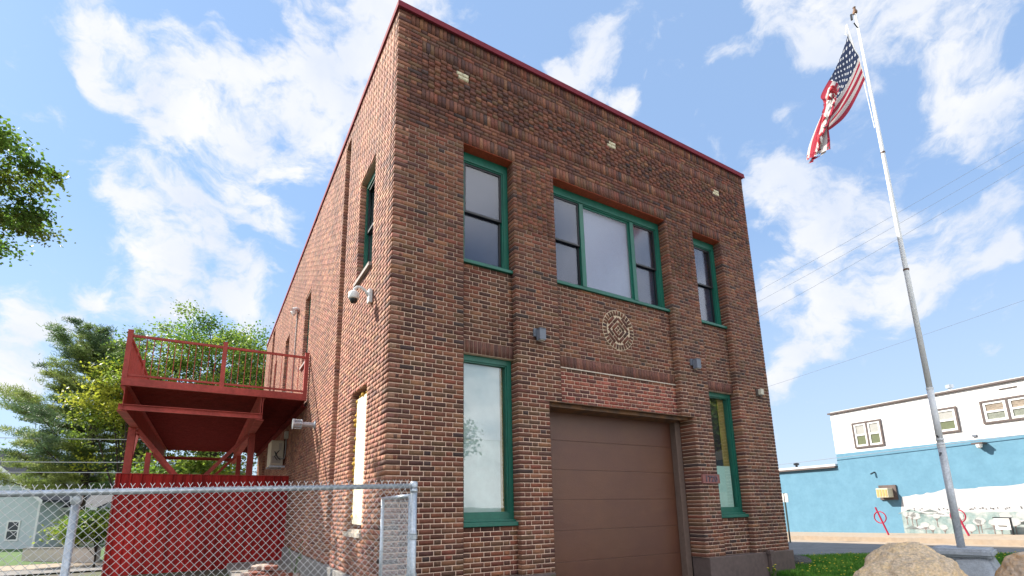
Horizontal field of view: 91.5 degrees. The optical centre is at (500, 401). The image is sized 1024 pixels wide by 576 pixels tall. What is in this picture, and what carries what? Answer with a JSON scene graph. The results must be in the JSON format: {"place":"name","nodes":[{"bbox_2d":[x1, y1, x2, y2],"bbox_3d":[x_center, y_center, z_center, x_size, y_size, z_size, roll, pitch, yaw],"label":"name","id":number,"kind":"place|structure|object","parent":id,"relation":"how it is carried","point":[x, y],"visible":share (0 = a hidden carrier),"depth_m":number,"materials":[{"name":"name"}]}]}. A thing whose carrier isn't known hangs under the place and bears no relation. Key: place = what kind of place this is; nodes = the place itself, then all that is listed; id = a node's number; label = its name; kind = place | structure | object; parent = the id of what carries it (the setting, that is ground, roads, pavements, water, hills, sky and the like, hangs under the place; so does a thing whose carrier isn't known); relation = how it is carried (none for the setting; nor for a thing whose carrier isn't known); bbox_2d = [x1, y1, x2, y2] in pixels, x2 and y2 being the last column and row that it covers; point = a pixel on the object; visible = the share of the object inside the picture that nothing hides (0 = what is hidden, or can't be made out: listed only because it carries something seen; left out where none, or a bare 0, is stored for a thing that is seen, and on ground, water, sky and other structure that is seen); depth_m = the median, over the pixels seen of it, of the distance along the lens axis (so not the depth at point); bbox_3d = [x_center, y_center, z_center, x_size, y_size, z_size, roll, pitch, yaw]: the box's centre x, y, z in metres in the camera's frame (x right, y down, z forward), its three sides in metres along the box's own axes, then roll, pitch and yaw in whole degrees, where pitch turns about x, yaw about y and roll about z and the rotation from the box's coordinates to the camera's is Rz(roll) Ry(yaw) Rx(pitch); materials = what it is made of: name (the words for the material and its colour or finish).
{"place":"outdoors","nodes":[
{"label":"outdoors","id":0,"kind":"place"},
{"bbox_2d":[0,563,102,575],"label":"gravel lot","id":1,"kind":"structure","parent":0,"point":[46,570],"depth_m":12.99,"materials":[{"name":"grey gravel"}]},
{"bbox_2d":[0,561,102,570],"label":"pavement","id":2,"kind":"structure","parent":0,"point":[41,566],"depth_m":24.39,"materials":[{"name":"beige concrete"}]},
{"bbox_2d":[0,545,104,565],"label":"back lawn","id":3,"kind":"structure","parent":0,"point":[9,557],"depth_m":27.70,"materials":[{"name":"green plant"}]},
{"bbox_2d":[0,316,170,546],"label":"pine tree","id":4,"kind":"object","parent":3,"relation":"on","point":[78,351],"visible":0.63,"depth_m":27.48,"materials":[{"name":"green plant"}]},
{"bbox_2d":[0,437,140,439],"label":"overhead cable","id":5,"kind":"object","parent":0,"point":[92,439],"visible":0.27,"depth_m":25.33,"materials":[{"name":"black rubber"}]},
{"bbox_2d":[0,472,161,472],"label":"overhead cable","id":6,"kind":"object","parent":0,"point":[62,472],"visible":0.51,"depth_m":23.02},
{"bbox_2d":[8,569,228,575],"bbox_3d":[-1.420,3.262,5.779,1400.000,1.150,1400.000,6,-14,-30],"label":"ground","id":7,"kind":"structure","parent":0,"point":[185,573],"depth_m":11.73,"materials":[{"name":"grey concrete"}]},
{"bbox_2d":[0,115,75,266],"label":"maple tree","id":8,"kind":"object","parent":7,"relation":"on","point":[17,218],"visible":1,"depth_m":9.68,"materials":[{"name":"green plant"}]},
{"bbox_2d":[0,452,113,548],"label":"clapboard house","id":9,"kind":"structure","parent":7,"relation":"on","point":[29,518],"depth_m":33.97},
{"bbox_2d":[4,520,20,540],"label":"window","id":10,"kind":"structure","parent":9,"relation":"in","point":[13,529],"depth_m":33.57,"materials":[{"name":"white paint"}]},
{"bbox_2d":[21,546,101,562],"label":"wall","id":11,"kind":"structure","parent":7,"relation":"on","point":[50,552],"depth_m":26.12,"materials":[{"name":"concrete"}]},
{"bbox_2d":[30,504,110,567],"bbox_3d":[-18.718,6.283,22.883,4.038,3.396,4.321,-6,-13,24],"label":"maple tree","id":12,"kind":"object","parent":7,"relation":"on","point":[89,522],"visible":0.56,"depth_m":22.34,"materials":[{"name":"green plant"}]},
{"bbox_2d":[44,352,188,488],"bbox_3d":[-20.427,3.031,26.907,6.751,11.456,7.498,-11,-16,40],"label":"maple tree","id":13,"kind":"object","parent":7,"relation":"on","point":[106,386],"visible":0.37,"depth_m":26.07,"materials":[{"name":"green plant"}]},
{"bbox_2d":[88,297,273,468],"bbox_3d":[-17.463,1.645,30.360,12.425,15.456,12.901,6,-14,-30],"label":"maple tree","id":14,"kind":"object","parent":7,"relation":"on","point":[236,337],"visible":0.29,"depth_m":28.63,"materials":[{"name":"green plant"}]},
{"bbox_2d":[106,450,256,479],"bbox_3d":[-15.116,5.107,24.310,8.084,6.176,6.760,-10,-15,37],"label":"maple tree","id":15,"kind":"object","parent":7,"relation":"on","point":[191,467],"visible":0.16,"depth_m":23.20,"materials":[{"name":"green plant"}]},
{"bbox_2d":[101,473,288,575],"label":"corrugated screen","id":16,"kind":"object","parent":7,"relation":"on","point":[271,540],"visible":0.75,"depth_m":12.25,"materials":[{"name":"red paint"}]},
{"bbox_2d":[0,480,417,575],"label":"chain link fence","id":17,"kind":"object","parent":7,"relation":"on","point":[76,497],"visible":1,"depth_m":3.79,"materials":[{"name":"metal"}]},
{"bbox_2d":[379,494,416,575],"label":"chain link gate","id":18,"kind":"structure","parent":17,"relation":"attached to","point":[382,528],"depth_m":5.31,"materials":[{"name":"metal"}]},
{"bbox_2d":[220,328,271,387],"bbox_3d":[-15.506,1.954,34.157,8.840,14.766,9.129,6,-14,-30],"label":"maple tree","id":19,"kind":"object","parent":7,"relation":"on","point":[236,362],"visible":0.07,"depth_m":32.67,"materials":[{"name":"green plant"}]},
{"bbox_2d":[241,563,300,575],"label":"brick rubble","id":20,"kind":"object","parent":7,"relation":"on","point":[258,570],"visible":0.87,"depth_m":8.22,"materials":[{"name":"red brick"}]},
{"bbox_2d":[289,540,307,572],"bbox_3d":[-3.823,3.052,9.472,0.338,0.823,0.590,6,-14,-30],"label":"weed","id":21,"kind":"object","parent":7,"relation":"on","point":[296,559],"visible":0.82,"depth_m":9.39,"materials":[{"name":"green plant"}]},
{"bbox_2d":[256,0,795,575],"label":"brick building","id":22,"kind":"structure","parent":7,"relation":"on","point":[484,210],"depth_m":8.57,"materials":[{"name":"brick"}]},
{"bbox_2d":[116,329,309,474],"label":"balcony","id":23,"kind":"structure","parent":22,"relation":"attached to","point":[159,417],"depth_m":12.19,"materials":[{"name":"red paint"}]},
{"bbox_2d":[266,431,288,469],"bbox_3d":[-6.582,1.443,14.715,0.420,1.020,1.200,6,-14,-30],"label":"split air conditioner","id":24,"kind":"object","parent":22,"relation":"attached to","point":[275,457],"visible":1,"depth_m":14.45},
{"bbox_2d":[290,307,298,392],"bbox_3d":[-6.124,-1.283,14.617,0.219,3.100,0.466,6,-14,-30],"label":"flood light","id":25,"kind":"object","parent":22,"relation":"attached to","point":[294,311],"visible":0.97,"depth_m":14.78,"materials":[{"name":"white paint"}]},
{"bbox_2d":[292,419,315,429],"bbox_3d":[-4.213,0.488,10.710,0.454,0.217,0.217,6,-14,-30],"label":"flue vent","id":26,"kind":"object","parent":22,"relation":"attached to","point":[298,423],"visible":1,"depth_m":10.63,"materials":[{"name":"silver metal"}]},
{"bbox_2d":[299,299,310,370],"bbox_3d":[-5.058,-1.901,13.274,0.280,2.040,0.882,6,-14,-30],"label":"window","id":27,"kind":"structure","parent":22,"relation":"in","point":[302,366],"depth_m":13.58,"materials":[{"name":"green paint"}]},
{"bbox_2d":[348,286,372,303],"bbox_3d":[-2.111,-1.607,7.525,0.349,0.301,0.162,6,-14,-30],"label":"security camera","id":28,"kind":"object","parent":22,"relation":"attached to","point":[353,296],"visible":1,"depth_m":7.47,"materials":[{"name":"white paint"}]},
{"bbox_2d":[353,169,375,287],"bbox_3d":[-2.180,-3.012,8.445,0.280,1.990,0.942,6,-14,-30],"label":"window","id":29,"kind":"structure","parent":22,"relation":"in","point":[370,193],"depth_m":8.79,"materials":[{"name":"green paint"}]},
{"bbox_2d":[463,152,512,274],"bbox_3d":[-0.257,-3.050,8.073,0.902,2.009,0.246,6,-14,-30],"label":"window","id":30,"kind":"structure","parent":22,"relation":"in","point":[485,210],"depth_m":8.19,"materials":[{"name":"glass"}]},
{"bbox_2d":[463,354,518,527],"bbox_3d":[-0.203,0.545,7.316,0.902,2.492,0.251,6,-14,-30],"label":"window","id":31,"kind":"structure","parent":22,"relation":"in","point":[488,497],"depth_m":7.41,"materials":[{"name":"clear glass"}]},
{"bbox_2d":[533,327,545,341],"bbox_3d":[0.629,-1.062,7.871,0.165,0.207,0.140,6,-14,-30],"label":"wall light","id":32,"kind":"object","parent":22,"relation":"attached to","point":[539,333],"visible":1,"depth_m":7.84,"materials":[{"name":"grey metal"}]},
{"bbox_2d":[553,185,669,312],"bbox_3d":[2.063,-2.829,9.405,2.792,1.962,0.246,6,-14,-30],"label":"window","id":33,"kind":"structure","parent":22,"relation":"in","point":[602,255],"depth_m":9.51,"materials":[{"name":"glass"}]},
{"bbox_2d":[550,412,692,575],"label":"garage door","id":34,"kind":"structure","parent":22,"relation":"in","point":[619,496],"depth_m":8.76,"materials":[{"name":"brown metal"}]},
{"bbox_2d":[690,358,700,369],"bbox_3d":[3.802,-0.738,9.687,0.165,0.207,0.140,6,-14,-30],"label":"wall light","id":35,"kind":"object","parent":22,"relation":"attached to","point":[695,363],"visible":1,"depth_m":9.65,"materials":[{"name":"grey metal"}]},
{"bbox_2d":[693,238,726,328],"bbox_3d":[4.385,-2.561,10.728,0.902,2.009,0.246,6,-14,-30],"label":"window","id":36,"kind":"structure","parent":22,"relation":"in","point":[710,314],"depth_m":10.90,"materials":[{"name":"glass"}]},
{"bbox_2d":[701,474,719,483],"bbox_3d":[3.947,1.443,9.344,0.475,0.170,0.046,6,-14,-30],"label":"number plaque","id":37,"kind":"object","parent":22,"relation":"attached to","point":[711,478],"visible":1,"depth_m":9.32,"materials":[{"name":"metal"}]},
{"bbox_2d":[709,392,748,517],"bbox_3d":[4.434,1.035,9.979,0.902,2.492,0.271,6,-14,-30],"label":"window","id":38,"kind":"structure","parent":22,"relation":"in","point":[720,404],"depth_m":10.16,"materials":[{"name":"green paint"}]},
{"bbox_2d":[755,389,763,396],"bbox_3d":[5.550,-0.196,10.631,0.180,0.150,0.103,6,-14,-30],"label":"sensor box","id":39,"kind":"object","parent":22,"relation":"attached to","point":[759,392],"visible":1,"depth_m":10.60,"materials":[{"name":"beige plastic"}]},
{"bbox_2d":[794,555,811,563],"bbox_3d":[6.572,3.591,11.099,0.855,0.369,0.636,6,-14,-30],"label":"boulder","id":40,"kind":"object","parent":7,"relation":"on","point":[798,559],"visible":0.22,"depth_m":10.90,"materials":[{"name":"grey stone"}]},
{"bbox_2d":[779,376,1023,534],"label":"painted building","id":41,"kind":"structure","parent":7,"relation":"on","point":[987,480],"depth_m":18.20,"materials":[{"name":"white paint"}]},
{"bbox_2d":[851,419,884,448],"bbox_3d":[14.703,1.290,19.952,0.050,1.040,1.140,4,-13,-20],"label":"window","id":42,"kind":"structure","parent":41,"relation":"in","point":[869,433],"depth_m":19.92,"materials":[{"name":"white paint"}]},
{"bbox_2d":[876,485,898,499],"bbox_3d":[14.724,3.465,19.051,0.367,0.550,0.620,4,-13,-20],"label":"window air conditioner","id":43,"kind":"object","parent":41,"relation":"attached to","point":[886,492],"depth_m":18.94,"materials":[{"name":"beige metal"}]},
{"bbox_2d":[779,434,1023,464],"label":"wall trim","id":44,"kind":"structure","parent":41,"relation":"attached to","point":[910,448],"depth_m":18.35,"materials":[{"name":"paint"}]},
{"bbox_2d":[938,406,960,433],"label":"window","id":45,"kind":"structure","parent":41,"relation":"in","point":[949,419],"depth_m":17.40,"materials":[{"name":"white paint"}]},
{"bbox_2d":[971,442,986,447],"bbox_3d":[15.828,1.448,16.481,0.280,0.200,0.300,4,-13,-20],"label":"security light","id":46,"kind":"object","parent":41,"relation":"attached to","point":[979,444],"visible":1,"depth_m":16.39,"materials":[{"name":"white paint"}]},
{"bbox_2d":[979,394,1023,423],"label":"window","id":47,"kind":"structure","parent":41,"relation":"in","point":[1011,408],"depth_m":16.06,"materials":[{"name":"white paint"}]},
{"bbox_2d":[788,539,1023,548],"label":"curb","id":48,"kind":"object","parent":7,"relation":"on","point":[935,544],"visible":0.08,"depth_m":15.55,"materials":[{"name":"beige concrete"}]},
{"bbox_2d":[853,542,967,575],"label":"boulder","id":49,"kind":"object","parent":7,"relation":"on","point":[906,559],"visible":1,"depth_m":5.26,"materials":[{"name":"beige stone"}]},
{"bbox_2d":[995,551,1023,575],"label":"boulder","id":50,"kind":"object","parent":7,"relation":"on","point":[1012,564],"visible":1,"depth_m":5.98,"materials":[{"name":"beige stone"}]},
{"bbox_2d":[0,461,256,462],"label":"overhead cable","id":51,"kind":"object","parent":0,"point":[104,462],"visible":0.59,"depth_m":23.28,"materials":[{"name":"black rubber"}]},
{"bbox_2d":[226,560,306,575],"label":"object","id":52,"kind":"structure","parent":0,"point":[233,570],"depth_m":11.44,"materials":[{"name":"grey stone"}]},
{"bbox_2d":[0,0,1023,481],"label":"sky","id":53,"kind":"structure","parent":0,"point":[200,143],"materials":[{"name":"blue"}]},
{"bbox_2d":[767,564,776,575],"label":"weed","id":54,"kind":"object","parent":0,"point":[773,569],"visible":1,"depth_m":9.23,"materials":[{"name":"green plant"}]},
{"bbox_2d":[762,142,1019,288],"bbox_3d":[21.902,-10.360,30.000,18.206,7.141,0.016,-8,-14,31],"label":"overhead cable","id":55,"kind":"object","parent":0,"point":[898,212],"visible":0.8,"depth_m":29.06,"materials":[{"name":"black rubber"}]},
{"bbox_2d":[760,153,1021,300],"bbox_3d":[21.902,-9.677,30.000,18.217,7.227,0.016,-8,-14,31],"label":"overhead cable","id":56,"kind":"object","parent":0,"point":[892,227],"visible":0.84,"depth_m":29.39,"materials":[{"name":"black rubber"}]},
{"bbox_2d":[761,165,1023,315],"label":"overhead cable","id":57,"kind":"object","parent":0,"point":[896,239],"visible":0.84,"depth_m":29.25,"materials":[{"name":"black rubber"}]},
{"bbox_2d":[768,300,1023,386],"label":"overhead cable","id":58,"kind":"object","parent":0,"point":[898,343],"visible":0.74,"depth_m":29.35,"materials":[{"name":"black rubber"}]},
{"bbox_2d":[787,532,1023,545],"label":"pavement","id":59,"kind":"structure","parent":0,"point":[998,539],"depth_m":16.08,"materials":[{"name":"beige concrete"}]},
{"bbox_2d":[874,507,889,534],"bbox_3d":[13.613,4.261,17.835,0.059,0.968,0.439,4,-13,-20],"label":"bicycle hoop","id":60,"kind":"object","parent":59,"relation":"on","point":[877,512],"visible":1,"depth_m":17.81,"materials":[{"name":"metal"}]},
{"bbox_2d":[950,509,969,535],"bbox_3d":[14.581,3.761,15.855,0.059,0.968,0.439,4,-13,-20],"label":"bicycle hoop","id":61,"kind":"object","parent":59,"relation":"on","point":[965,529],"visible":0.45,"depth_m":15.71,"materials":[{"name":"metal"}]},
{"bbox_2d":[992,517,1014,534],"bbox_3d":[15.812,3.970,15.644,0.063,0.680,0.460,4,-13,-21],"label":"meter box","id":62,"kind":"object","parent":59,"relation":"on","point":[1003,523],"visible":0.91,"depth_m":15.64,"materials":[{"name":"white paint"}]},
{"bbox_2d":[788,541,1023,555],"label":"road","id":63,"kind":"structure","parent":0,"point":[804,548],"depth_m":14.51,"materials":[{"name":"grey asphalt"}]},
{"bbox_2d":[782,493,790,542],"bbox_3d":[10.147,4.144,17.599,0.054,1.820,0.220,6,-14,-30],"label":"sign post","id":64,"kind":"object","parent":63,"relation":"on","point":[785,497],"visible":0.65,"depth_m":17.65,"materials":[{"name":"white metal"}]},
{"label":"lawn","id":65,"kind":"structure","parent":0,"visible":0},
{"bbox_2d":[776,551,1022,575],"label":"grass","id":66,"kind":"structure","parent":65,"relation":"on","point":[851,564],"depth_m":10.31,"materials":[{"name":"green plant"}]},
{"bbox_2d":[801,551,1015,574],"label":"dandelions","id":67,"kind":"object","parent":65,"relation":"on","point":[858,557],"visible":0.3,"depth_m":10.58,"materials":[{"name":"yellow plant"}]},
{"bbox_2d":[930,545,1000,575],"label":"stone pedestal","id":68,"kind":"object","parent":65,"relation":"on","point":[975,561],"visible":0.73,"depth_m":7.92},
{"bbox_2d":[845,6,965,547],"bbox_3d":[7.279,-2.993,9.249,0.803,11.060,0.116,6,-14,-30],"label":"flagpole","id":69,"kind":"object","parent":68,"relation":"on","point":[950,493],"visible":0.98,"depth_m":9.00,"materials":[{"name":"metal"}]},
{"bbox_2d":[806,33,865,163],"bbox_3d":[6.195,-5.613,9.068,2.566,3.649,0.384,6,-14,-30],"label":"flag","id":70,"kind":"object","parent":69,"relation":"hanging from","point":[841,90],"visible":1,"depth_m":9.05,"materials":[{"name":"fabric"}]}
]}

